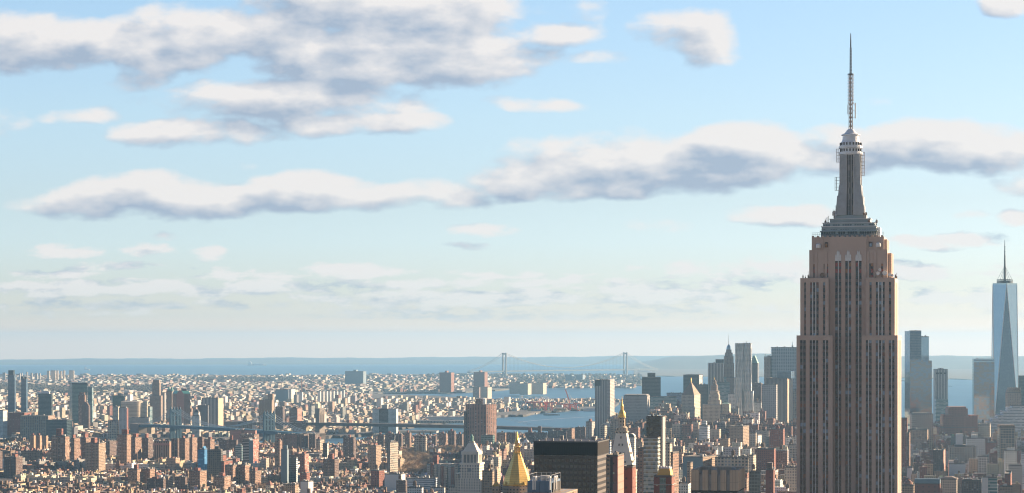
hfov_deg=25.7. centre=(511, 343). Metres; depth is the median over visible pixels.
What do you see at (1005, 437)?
office tower
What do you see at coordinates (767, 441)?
apartment block
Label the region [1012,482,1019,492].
apartment block
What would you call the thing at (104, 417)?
row house
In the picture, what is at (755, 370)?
office tower
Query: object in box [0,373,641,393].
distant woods
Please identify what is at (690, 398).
courthouse
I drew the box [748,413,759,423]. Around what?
office block
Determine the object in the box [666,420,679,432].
office block
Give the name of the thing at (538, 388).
warehouse
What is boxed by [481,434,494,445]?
office block
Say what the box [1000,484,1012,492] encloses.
apartment block
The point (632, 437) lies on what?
court building
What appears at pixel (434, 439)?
housing tower
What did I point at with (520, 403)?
gantry crane
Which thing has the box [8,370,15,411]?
glass tower
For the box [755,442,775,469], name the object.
loft building
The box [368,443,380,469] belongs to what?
housing tower
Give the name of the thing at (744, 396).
skyscraper
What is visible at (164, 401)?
office tower
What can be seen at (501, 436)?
housing tower
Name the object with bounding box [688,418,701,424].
office block
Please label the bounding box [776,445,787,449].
apartment block
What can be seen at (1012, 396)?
telephone tower
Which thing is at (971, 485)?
school building
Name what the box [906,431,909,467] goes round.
apartment block
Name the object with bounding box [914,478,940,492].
library building
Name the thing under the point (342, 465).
tenement
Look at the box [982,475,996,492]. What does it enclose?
office block
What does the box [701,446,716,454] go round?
apartment block
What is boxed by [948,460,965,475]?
loft building
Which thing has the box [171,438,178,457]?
housing tower
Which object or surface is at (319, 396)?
housing slab
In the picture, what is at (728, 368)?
skyscraper
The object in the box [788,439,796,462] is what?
apartment tower
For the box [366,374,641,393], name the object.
land
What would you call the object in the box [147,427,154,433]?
row house
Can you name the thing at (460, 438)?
housing tower
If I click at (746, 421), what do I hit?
office block
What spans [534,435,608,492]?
office tower
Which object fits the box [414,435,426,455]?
housing tower
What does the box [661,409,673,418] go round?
office block
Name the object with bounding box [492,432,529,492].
gold pyramid tower
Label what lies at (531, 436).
housing tower
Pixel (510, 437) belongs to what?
housing tower
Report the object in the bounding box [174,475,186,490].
housing tower
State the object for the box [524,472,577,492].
mechanical penthouse
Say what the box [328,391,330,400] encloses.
housing slab
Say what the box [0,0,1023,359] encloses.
sky
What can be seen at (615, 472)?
apartment tower
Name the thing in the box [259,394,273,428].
building
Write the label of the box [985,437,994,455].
loft building
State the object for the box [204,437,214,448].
housing tower
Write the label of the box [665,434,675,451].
apartment block
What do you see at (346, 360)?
hills
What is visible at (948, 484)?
club building
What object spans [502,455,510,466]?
apartment block
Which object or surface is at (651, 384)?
glass tower
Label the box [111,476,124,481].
tenement
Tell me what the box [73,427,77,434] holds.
row house
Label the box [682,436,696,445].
apartment block
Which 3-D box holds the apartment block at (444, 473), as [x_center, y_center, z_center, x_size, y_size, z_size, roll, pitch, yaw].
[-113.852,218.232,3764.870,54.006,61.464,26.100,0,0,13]
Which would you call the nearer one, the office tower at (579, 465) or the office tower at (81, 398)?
the office tower at (579, 465)
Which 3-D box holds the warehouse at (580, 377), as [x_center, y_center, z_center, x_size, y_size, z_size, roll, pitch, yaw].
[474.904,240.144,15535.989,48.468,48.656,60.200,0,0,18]
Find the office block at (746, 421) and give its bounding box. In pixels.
[743,418,752,423]
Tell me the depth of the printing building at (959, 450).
4004.21 m
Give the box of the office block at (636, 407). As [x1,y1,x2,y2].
[623,394,649,423]
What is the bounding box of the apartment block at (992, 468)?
[987,462,998,475]
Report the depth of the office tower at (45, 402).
6807.08 m
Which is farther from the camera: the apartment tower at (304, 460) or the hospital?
the hospital
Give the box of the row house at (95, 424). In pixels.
[91,422,97,426]
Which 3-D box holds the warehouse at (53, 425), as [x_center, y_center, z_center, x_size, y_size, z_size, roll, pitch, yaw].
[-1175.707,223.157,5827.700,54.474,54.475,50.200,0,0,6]
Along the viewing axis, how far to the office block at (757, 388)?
6002.89 m
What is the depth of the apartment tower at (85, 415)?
6403.98 m
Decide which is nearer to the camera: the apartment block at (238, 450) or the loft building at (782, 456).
the loft building at (782, 456)
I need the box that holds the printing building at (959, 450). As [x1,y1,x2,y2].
[948,434,976,462]
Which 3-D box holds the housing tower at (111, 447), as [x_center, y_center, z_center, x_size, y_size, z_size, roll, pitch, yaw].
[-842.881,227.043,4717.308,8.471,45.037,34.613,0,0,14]
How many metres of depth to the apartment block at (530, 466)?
3426.03 m
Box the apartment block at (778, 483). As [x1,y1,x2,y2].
[764,478,781,486]
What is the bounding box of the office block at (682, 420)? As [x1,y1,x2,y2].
[678,414,687,423]
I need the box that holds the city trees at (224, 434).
[2,389,623,436]
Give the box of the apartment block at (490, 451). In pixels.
[486,447,499,454]
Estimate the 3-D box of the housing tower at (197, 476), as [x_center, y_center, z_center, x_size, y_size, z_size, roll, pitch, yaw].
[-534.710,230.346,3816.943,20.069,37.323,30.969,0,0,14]
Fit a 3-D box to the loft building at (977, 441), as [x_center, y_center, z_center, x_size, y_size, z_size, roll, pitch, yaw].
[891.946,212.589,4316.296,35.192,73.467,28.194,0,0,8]
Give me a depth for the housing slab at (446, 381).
12011.49 m
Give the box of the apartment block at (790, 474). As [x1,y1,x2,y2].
[784,465,796,490]
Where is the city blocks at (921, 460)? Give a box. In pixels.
[0,399,1023,492]
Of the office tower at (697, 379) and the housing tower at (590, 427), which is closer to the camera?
the housing tower at (590, 427)
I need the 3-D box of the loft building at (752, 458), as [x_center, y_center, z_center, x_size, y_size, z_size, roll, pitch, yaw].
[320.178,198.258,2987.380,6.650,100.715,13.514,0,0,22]
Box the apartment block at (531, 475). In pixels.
[529,470,533,477]
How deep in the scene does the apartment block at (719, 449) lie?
3940.84 m
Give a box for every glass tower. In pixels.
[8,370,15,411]
[21,376,27,411]
[642,373,660,395]
[643,436,659,492]
[646,413,664,466]
[905,330,931,428]
[921,335,928,359]
[972,358,994,423]
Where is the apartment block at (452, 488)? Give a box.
[449,481,454,492]
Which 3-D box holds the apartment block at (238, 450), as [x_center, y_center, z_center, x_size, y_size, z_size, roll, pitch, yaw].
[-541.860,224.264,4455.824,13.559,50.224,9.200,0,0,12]
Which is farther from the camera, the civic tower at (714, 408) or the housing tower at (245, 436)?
the civic tower at (714, 408)
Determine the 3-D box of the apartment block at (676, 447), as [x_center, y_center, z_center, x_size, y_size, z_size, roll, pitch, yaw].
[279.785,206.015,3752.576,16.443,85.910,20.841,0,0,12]
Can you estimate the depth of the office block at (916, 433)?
4604.35 m
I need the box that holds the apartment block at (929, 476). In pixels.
[924,475,935,477]
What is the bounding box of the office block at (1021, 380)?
[1018,375,1023,404]
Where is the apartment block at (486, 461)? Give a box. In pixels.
[482,455,492,469]
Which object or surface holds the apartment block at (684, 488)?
on the land at (3, 479)
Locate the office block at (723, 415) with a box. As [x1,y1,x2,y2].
[720,413,732,418]
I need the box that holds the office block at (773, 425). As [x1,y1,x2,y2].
[769,420,782,428]
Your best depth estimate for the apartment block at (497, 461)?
3634.47 m
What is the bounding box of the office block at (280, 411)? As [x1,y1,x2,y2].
[276,406,284,427]
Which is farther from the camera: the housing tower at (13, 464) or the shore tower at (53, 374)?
the shore tower at (53, 374)
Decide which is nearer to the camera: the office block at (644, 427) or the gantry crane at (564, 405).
the office block at (644, 427)
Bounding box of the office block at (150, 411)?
[148,406,151,423]
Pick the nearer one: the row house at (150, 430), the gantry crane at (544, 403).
the row house at (150, 430)
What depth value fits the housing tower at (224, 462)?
4007.10 m
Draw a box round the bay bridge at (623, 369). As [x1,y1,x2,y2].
[467,352,657,376]
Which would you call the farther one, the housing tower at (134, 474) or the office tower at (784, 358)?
the office tower at (784, 358)
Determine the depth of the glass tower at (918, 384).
5598.71 m
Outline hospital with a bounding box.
[372,405,397,432]
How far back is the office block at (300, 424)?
6152.44 m
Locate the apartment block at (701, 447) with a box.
[693,440,709,453]
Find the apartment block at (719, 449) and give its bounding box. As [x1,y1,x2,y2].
[708,442,722,453]
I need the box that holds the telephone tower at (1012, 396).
[1005,387,1020,406]
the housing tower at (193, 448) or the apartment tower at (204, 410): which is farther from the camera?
the apartment tower at (204, 410)
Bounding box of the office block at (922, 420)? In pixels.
[910,412,932,449]
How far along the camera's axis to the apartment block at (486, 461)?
3574.26 m
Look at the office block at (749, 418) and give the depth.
4904.77 m
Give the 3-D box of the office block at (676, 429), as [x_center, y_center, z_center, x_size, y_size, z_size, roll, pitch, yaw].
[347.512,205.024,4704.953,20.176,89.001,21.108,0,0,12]
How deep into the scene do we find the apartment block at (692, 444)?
4125.17 m
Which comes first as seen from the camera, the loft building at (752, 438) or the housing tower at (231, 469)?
the housing tower at (231, 469)
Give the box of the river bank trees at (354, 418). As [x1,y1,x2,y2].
[73,417,456,441]
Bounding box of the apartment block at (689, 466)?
[687,462,692,483]
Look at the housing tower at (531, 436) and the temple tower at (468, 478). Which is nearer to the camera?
the temple tower at (468, 478)
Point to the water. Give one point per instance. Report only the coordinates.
(959, 392)
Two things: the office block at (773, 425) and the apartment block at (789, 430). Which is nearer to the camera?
the apartment block at (789, 430)
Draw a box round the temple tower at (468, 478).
[455,434,484,492]
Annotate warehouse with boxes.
[0,438,8,441]
[7,412,30,435]
[9,436,25,441]
[20,414,54,438]
[46,419,72,438]
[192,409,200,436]
[275,389,288,401]
[289,389,294,398]
[300,479,312,492]
[385,472,404,491]
[406,476,437,491]
[473,387,479,397]
[480,387,491,398]
[510,382,522,393]
[519,383,530,394]
[531,383,546,393]
[566,375,573,380]
[576,375,584,379]
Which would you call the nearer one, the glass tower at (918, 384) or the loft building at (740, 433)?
the loft building at (740, 433)
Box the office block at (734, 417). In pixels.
[730,411,739,424]
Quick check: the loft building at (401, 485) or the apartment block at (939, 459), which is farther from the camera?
the apartment block at (939, 459)
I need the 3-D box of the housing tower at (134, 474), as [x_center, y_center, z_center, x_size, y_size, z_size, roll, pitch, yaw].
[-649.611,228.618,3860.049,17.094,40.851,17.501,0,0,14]
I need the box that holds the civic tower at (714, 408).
[702,377,730,423]
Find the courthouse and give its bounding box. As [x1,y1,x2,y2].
[681,379,700,416]
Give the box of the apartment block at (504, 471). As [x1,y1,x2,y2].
[503,463,509,475]
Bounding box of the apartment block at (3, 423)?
[0,409,6,437]
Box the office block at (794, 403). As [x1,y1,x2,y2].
[793,389,796,417]
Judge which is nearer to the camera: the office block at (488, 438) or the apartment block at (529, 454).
the apartment block at (529, 454)
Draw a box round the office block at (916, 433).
[908,427,927,444]
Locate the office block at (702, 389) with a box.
[697,383,707,418]
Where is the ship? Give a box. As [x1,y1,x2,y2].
[247,361,265,365]
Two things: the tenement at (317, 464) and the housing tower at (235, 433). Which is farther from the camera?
the housing tower at (235, 433)
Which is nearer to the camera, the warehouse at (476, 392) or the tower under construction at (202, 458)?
the tower under construction at (202, 458)
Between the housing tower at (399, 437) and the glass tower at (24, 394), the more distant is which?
the glass tower at (24, 394)
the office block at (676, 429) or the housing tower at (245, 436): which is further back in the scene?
the housing tower at (245, 436)
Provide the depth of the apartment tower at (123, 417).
5701.98 m
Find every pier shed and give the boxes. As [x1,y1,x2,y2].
[398,430,438,432]
[416,420,463,422]
[426,416,463,419]
[583,408,594,410]
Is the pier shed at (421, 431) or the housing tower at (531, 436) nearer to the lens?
the housing tower at (531, 436)
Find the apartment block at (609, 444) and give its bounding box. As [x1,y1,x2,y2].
[608,436,610,453]
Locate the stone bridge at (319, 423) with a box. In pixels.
[224,408,574,432]
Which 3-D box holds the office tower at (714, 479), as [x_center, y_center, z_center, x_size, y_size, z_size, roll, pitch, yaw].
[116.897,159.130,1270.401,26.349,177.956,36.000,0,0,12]
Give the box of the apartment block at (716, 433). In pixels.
[710,425,720,438]
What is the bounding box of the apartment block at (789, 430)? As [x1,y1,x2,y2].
[782,425,792,436]
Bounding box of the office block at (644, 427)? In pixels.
[637,422,645,435]
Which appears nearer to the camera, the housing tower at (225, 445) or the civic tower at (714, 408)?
the housing tower at (225, 445)
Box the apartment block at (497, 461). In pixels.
[487,455,501,468]
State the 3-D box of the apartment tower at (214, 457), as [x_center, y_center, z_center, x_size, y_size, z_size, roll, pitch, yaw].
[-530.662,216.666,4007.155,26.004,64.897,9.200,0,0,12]
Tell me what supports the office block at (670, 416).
on the land at (3, 479)
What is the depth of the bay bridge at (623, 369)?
17789.13 m
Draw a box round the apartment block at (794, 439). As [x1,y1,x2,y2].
[792,435,796,443]
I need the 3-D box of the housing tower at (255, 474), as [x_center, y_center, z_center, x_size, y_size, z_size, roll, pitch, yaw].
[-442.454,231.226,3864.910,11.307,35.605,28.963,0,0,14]
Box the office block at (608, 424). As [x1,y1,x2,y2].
[603,419,610,438]
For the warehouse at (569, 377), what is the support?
on the land at (468, 390)
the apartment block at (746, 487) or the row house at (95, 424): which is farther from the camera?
the row house at (95, 424)
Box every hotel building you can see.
[172,388,190,424]
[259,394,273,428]
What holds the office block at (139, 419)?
on the land at (521, 413)
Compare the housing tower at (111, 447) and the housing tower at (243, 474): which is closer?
the housing tower at (243, 474)
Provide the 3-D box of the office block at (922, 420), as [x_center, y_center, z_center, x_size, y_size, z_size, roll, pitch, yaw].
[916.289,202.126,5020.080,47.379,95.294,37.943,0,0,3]
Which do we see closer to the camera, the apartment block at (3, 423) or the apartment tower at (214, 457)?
the apartment tower at (214, 457)
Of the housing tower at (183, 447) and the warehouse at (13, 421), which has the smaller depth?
the housing tower at (183, 447)
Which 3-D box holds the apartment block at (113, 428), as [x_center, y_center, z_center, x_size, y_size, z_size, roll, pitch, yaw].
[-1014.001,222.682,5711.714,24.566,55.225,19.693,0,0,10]
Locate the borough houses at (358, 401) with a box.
[0,373,635,437]
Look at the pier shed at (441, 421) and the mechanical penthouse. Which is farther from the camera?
the pier shed at (441, 421)
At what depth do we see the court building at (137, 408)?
6689.94 m
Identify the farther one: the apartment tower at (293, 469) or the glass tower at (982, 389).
the glass tower at (982, 389)
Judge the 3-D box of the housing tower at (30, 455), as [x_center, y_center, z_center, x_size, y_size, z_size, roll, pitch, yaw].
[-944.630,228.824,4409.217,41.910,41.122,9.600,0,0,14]
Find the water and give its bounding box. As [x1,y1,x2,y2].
[0,364,971,444]
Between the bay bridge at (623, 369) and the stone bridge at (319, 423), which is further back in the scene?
the bay bridge at (623, 369)
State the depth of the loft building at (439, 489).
3201.96 m
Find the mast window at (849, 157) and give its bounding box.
[847,154,852,214]
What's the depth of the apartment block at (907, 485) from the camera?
2701.92 m
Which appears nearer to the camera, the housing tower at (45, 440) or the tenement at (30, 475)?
the tenement at (30, 475)
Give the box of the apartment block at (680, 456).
[679,448,683,462]
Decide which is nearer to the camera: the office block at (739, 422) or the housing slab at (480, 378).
the office block at (739, 422)
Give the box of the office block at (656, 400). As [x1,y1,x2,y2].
[650,396,676,409]
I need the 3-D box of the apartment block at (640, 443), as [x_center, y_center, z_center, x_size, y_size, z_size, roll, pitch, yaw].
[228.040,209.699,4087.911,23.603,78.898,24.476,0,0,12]
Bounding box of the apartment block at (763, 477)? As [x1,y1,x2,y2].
[761,474,777,482]
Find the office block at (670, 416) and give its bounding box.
[669,410,679,419]
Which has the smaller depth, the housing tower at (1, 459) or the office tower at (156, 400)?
the housing tower at (1, 459)
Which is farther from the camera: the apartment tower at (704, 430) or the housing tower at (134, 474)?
the apartment tower at (704, 430)
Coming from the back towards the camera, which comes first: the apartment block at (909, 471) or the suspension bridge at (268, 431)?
the suspension bridge at (268, 431)
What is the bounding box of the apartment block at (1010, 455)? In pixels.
[1004,448,1016,472]
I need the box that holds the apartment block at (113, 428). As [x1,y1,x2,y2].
[108,420,118,440]
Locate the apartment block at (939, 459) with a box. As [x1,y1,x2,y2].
[933,444,944,474]
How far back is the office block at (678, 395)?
6351.11 m
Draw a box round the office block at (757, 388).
[752,382,762,401]
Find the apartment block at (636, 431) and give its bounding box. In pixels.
[628,426,639,438]
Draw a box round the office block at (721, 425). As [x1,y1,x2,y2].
[713,421,725,434]
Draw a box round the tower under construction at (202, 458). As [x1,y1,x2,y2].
[198,446,207,469]
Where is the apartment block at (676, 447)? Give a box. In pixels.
[673,441,684,452]
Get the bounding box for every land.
[0,433,547,481]
[2,393,618,440]
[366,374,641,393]
[634,367,1023,379]
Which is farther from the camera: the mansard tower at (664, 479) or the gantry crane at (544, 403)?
the gantry crane at (544, 403)
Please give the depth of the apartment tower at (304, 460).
4051.72 m
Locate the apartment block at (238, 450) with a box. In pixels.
[235,444,242,461]
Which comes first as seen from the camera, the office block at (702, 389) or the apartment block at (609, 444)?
the apartment block at (609, 444)
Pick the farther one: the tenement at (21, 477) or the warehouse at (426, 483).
the tenement at (21, 477)
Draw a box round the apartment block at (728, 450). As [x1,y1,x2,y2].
[724,446,739,455]
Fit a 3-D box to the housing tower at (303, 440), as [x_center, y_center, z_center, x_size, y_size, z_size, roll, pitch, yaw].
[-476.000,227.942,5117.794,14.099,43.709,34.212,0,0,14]
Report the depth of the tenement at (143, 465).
4316.71 m
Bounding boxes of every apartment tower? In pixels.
[82,402,89,428]
[119,407,127,433]
[197,404,208,430]
[202,397,222,426]
[207,446,222,476]
[243,437,258,465]
[289,407,301,428]
[289,457,297,482]
[300,452,308,471]
[323,443,328,457]
[387,440,397,472]
[464,399,496,446]
[606,451,623,492]
[624,465,635,492]
[637,447,643,492]
[665,443,671,465]
[670,451,678,492]
[699,421,709,442]
[749,464,760,492]
[765,462,774,492]
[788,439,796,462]
[901,417,907,467]
[978,419,990,438]
[1021,451,1023,488]
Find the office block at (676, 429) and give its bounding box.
[672,420,681,439]
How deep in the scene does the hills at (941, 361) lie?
29138.55 m
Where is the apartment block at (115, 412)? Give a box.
[113,406,119,419]
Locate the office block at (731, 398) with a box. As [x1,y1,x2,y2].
[728,392,734,407]
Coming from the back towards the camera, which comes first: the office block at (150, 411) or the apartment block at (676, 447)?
the office block at (150, 411)
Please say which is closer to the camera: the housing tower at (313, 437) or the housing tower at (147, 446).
the housing tower at (147, 446)
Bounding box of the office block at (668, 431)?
[665,427,670,438]
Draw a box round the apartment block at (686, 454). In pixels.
[679,448,694,455]
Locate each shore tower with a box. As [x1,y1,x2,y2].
[51,370,55,379]
[56,370,58,379]
[69,370,73,379]
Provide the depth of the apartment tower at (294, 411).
6405.69 m
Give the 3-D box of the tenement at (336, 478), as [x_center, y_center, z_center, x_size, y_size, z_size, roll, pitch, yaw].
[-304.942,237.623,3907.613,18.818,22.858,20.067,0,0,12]
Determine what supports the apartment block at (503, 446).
on the land at (3, 479)
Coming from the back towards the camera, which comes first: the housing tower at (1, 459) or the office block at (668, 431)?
the office block at (668, 431)
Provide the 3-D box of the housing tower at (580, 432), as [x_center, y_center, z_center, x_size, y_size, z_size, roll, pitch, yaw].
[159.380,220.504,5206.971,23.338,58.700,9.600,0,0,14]
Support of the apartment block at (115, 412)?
on the land at (3, 479)
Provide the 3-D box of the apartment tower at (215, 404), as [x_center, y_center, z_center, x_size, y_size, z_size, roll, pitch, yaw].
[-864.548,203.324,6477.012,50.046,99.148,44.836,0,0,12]
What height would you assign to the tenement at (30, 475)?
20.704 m
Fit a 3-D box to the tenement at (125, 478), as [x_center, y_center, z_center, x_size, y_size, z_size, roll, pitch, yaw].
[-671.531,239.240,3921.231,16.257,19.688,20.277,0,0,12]
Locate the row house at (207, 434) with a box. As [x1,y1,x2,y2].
[204,433,211,436]
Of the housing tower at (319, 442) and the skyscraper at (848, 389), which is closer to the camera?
the skyscraper at (848, 389)
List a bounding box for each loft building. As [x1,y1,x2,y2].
[300,469,309,480]
[371,464,384,487]
[396,475,406,492]
[407,480,422,492]
[430,485,444,492]
[683,454,715,483]
[715,450,748,472]
[729,421,748,444]
[749,432,756,445]
[749,454,755,470]
[755,426,768,443]
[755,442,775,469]
[756,434,761,445]
[769,424,784,447]
[775,463,783,474]
[776,444,787,468]
[777,483,796,492]
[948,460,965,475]
[966,435,984,456]
[973,473,985,477]
[978,455,988,474]
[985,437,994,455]
[1009,463,1021,492]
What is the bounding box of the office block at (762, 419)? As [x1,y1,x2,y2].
[760,414,765,422]
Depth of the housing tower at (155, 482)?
3724.67 m
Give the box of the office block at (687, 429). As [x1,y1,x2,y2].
[680,422,692,439]
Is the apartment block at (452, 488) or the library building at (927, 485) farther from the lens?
the apartment block at (452, 488)
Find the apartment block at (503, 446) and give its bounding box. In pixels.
[495,443,507,454]
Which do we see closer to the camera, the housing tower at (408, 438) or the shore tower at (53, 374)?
the housing tower at (408, 438)
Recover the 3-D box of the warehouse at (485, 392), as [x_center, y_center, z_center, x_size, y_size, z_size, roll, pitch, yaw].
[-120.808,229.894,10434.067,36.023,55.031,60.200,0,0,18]
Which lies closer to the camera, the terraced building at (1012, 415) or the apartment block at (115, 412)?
the terraced building at (1012, 415)
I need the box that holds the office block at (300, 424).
[293,420,305,432]
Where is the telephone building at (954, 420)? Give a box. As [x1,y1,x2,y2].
[937,406,977,435]
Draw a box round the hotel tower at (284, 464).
[281,445,288,482]
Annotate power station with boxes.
[297,380,302,401]
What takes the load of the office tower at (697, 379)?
on the land at (3, 479)
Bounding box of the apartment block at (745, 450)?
[740,444,751,455]
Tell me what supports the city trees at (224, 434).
on the land at (521, 413)
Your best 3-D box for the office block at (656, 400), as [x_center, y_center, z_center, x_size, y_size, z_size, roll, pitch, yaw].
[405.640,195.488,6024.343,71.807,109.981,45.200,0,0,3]
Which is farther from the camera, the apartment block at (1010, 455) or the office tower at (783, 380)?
the office tower at (783, 380)
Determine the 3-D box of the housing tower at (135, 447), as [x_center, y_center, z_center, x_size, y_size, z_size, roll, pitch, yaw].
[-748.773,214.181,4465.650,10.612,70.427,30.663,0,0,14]
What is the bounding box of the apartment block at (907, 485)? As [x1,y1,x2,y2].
[902,479,914,492]
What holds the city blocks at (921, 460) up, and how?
on the land at (3, 479)
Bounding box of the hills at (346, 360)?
[0,356,675,364]
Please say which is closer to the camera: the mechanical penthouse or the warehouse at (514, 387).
the mechanical penthouse
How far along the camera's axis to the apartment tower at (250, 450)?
4352.80 m
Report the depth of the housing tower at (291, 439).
5103.15 m
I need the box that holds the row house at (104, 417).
[102,415,107,420]
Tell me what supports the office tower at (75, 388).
on the land at (521, 413)
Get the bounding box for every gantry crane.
[511,396,529,409]
[525,397,544,408]
[530,397,548,410]
[536,397,556,410]
[554,399,574,409]
[565,389,580,409]
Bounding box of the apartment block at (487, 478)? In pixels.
[482,463,493,492]
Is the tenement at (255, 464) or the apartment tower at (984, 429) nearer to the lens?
the tenement at (255, 464)
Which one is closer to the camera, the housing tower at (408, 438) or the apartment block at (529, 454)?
the apartment block at (529, 454)
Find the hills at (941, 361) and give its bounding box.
[628,353,1023,368]
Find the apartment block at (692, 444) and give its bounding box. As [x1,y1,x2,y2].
[689,438,701,449]
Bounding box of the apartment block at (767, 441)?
[766,436,768,447]
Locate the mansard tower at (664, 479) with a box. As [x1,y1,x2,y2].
[653,466,674,492]
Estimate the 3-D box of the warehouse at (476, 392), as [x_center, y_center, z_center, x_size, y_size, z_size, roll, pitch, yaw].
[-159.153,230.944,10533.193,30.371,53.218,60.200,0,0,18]
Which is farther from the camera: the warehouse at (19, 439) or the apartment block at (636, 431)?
the warehouse at (19, 439)
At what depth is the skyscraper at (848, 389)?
1312.68 m
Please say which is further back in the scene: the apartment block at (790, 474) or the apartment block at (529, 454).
the apartment block at (529, 454)
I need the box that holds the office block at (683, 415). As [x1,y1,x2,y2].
[681,412,688,417]
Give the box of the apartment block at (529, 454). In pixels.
[524,447,533,460]
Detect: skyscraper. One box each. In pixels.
[723,341,733,392]
[734,342,753,415]
[797,33,900,492]
[991,243,1018,417]
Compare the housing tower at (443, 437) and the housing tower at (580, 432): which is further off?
the housing tower at (443, 437)
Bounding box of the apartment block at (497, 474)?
[491,464,500,485]
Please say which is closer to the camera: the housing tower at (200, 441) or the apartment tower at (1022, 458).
the apartment tower at (1022, 458)
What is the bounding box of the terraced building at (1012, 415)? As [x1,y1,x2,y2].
[985,405,1023,436]
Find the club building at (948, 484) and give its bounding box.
[939,476,957,492]
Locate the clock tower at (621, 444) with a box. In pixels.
[612,400,637,492]
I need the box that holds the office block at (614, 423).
[611,417,617,439]
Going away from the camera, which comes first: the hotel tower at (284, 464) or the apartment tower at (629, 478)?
the apartment tower at (629, 478)
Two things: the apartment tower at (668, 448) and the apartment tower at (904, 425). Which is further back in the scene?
the apartment tower at (904, 425)
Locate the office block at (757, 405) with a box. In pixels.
[754,398,761,412]
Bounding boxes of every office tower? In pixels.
[38,391,52,414]
[69,382,87,422]
[78,392,85,425]
[88,387,92,421]
[112,394,124,406]
[150,380,162,421]
[161,391,165,420]
[166,387,172,422]
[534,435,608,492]
[595,379,613,437]
[683,374,702,391]
[691,466,744,492]
[708,359,723,399]
[752,356,758,382]
[762,384,776,420]
[764,354,770,383]
[766,371,793,423]
[771,342,796,388]
[933,368,947,422]
[997,425,1014,463]
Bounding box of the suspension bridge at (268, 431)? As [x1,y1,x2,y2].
[129,407,325,442]
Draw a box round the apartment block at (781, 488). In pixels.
[775,479,788,491]
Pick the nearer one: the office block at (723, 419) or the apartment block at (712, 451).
the apartment block at (712, 451)
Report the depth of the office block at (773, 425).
4756.16 m
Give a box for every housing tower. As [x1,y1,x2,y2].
[0,451,2,467]
[4,454,22,477]
[21,449,41,462]
[30,433,35,449]
[36,433,41,449]
[42,435,47,448]
[51,428,68,460]
[71,434,79,459]
[81,434,91,458]
[85,437,105,470]
[106,440,115,456]
[117,429,130,464]
[128,464,140,483]
[131,433,140,459]
[141,467,154,482]
[142,433,152,460]
[147,477,165,489]
[153,440,170,458]
[166,475,172,488]
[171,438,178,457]
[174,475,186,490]
[179,436,188,460]
[189,435,196,461]
[189,468,206,486]
[197,436,204,456]
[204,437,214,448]
[213,473,230,488]
[219,435,237,451]
[221,455,232,472]
[225,463,236,482]
[230,429,256,443]
[237,463,248,485]
[239,433,258,446]
[249,467,260,483]
[275,433,284,448]
[275,439,281,469]
[285,433,297,448]
[298,433,308,447]
[309,433,319,447]
[316,437,323,448]
[323,453,338,477]
[343,435,355,457]
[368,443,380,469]
[377,432,383,446]
[385,431,393,446]
[396,432,402,445]
[405,430,410,447]
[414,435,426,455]
[432,434,436,445]
[439,432,447,445]
[448,429,455,451]
[457,432,463,446]
[497,432,505,442]
[506,431,515,443]
[526,426,545,442]
[548,428,566,437]
[567,428,574,438]
[575,426,585,438]
[586,419,594,438]
[600,425,606,438]
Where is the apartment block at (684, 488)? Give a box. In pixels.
[679,476,690,492]
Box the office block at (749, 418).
[743,414,754,422]
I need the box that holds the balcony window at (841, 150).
[840,142,861,151]
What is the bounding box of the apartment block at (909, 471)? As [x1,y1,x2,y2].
[907,467,912,479]
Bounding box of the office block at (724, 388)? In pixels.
[717,377,729,403]
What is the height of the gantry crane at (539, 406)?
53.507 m
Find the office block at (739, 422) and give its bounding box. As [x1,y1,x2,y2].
[733,417,742,424]
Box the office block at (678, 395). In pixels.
[667,392,682,401]
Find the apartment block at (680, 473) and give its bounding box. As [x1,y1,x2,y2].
[679,470,682,477]
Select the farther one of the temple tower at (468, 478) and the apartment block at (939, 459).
the apartment block at (939, 459)
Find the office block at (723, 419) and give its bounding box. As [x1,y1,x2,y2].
[720,417,729,422]
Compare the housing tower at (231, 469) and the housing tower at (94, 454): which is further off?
the housing tower at (94, 454)
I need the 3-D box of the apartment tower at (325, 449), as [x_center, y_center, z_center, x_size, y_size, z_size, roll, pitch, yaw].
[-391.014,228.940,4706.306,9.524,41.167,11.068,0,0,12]
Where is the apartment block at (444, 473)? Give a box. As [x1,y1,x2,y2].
[427,455,459,487]
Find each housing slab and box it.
[318,391,320,401]
[321,391,324,401]
[325,391,327,401]
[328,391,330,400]
[345,370,365,384]
[439,371,453,391]
[474,370,487,386]
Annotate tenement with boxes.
[13,473,25,481]
[27,473,39,477]
[29,477,37,481]
[58,460,71,468]
[59,475,74,482]
[83,472,96,477]
[105,459,116,469]
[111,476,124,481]
[121,475,127,480]
[139,464,148,467]
[149,459,162,467]
[251,461,260,467]
[313,461,320,468]
[320,476,332,481]
[330,473,341,482]
[339,461,346,469]
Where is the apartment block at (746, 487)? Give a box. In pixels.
[744,478,748,490]
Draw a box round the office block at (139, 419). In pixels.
[129,417,149,426]
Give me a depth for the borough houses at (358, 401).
10592.28 m
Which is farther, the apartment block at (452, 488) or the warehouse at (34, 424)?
the warehouse at (34, 424)
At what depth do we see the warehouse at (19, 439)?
5563.68 m
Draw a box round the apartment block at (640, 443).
[636,437,643,450]
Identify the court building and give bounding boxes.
[121,401,147,424]
[628,433,635,464]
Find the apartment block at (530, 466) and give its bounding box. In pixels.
[525,459,533,471]
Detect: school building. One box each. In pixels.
[284,483,298,492]
[962,477,981,492]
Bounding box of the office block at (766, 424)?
[763,420,773,429]
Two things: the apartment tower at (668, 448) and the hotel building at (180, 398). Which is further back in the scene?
the hotel building at (180, 398)
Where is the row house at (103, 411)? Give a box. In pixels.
[99,409,105,413]

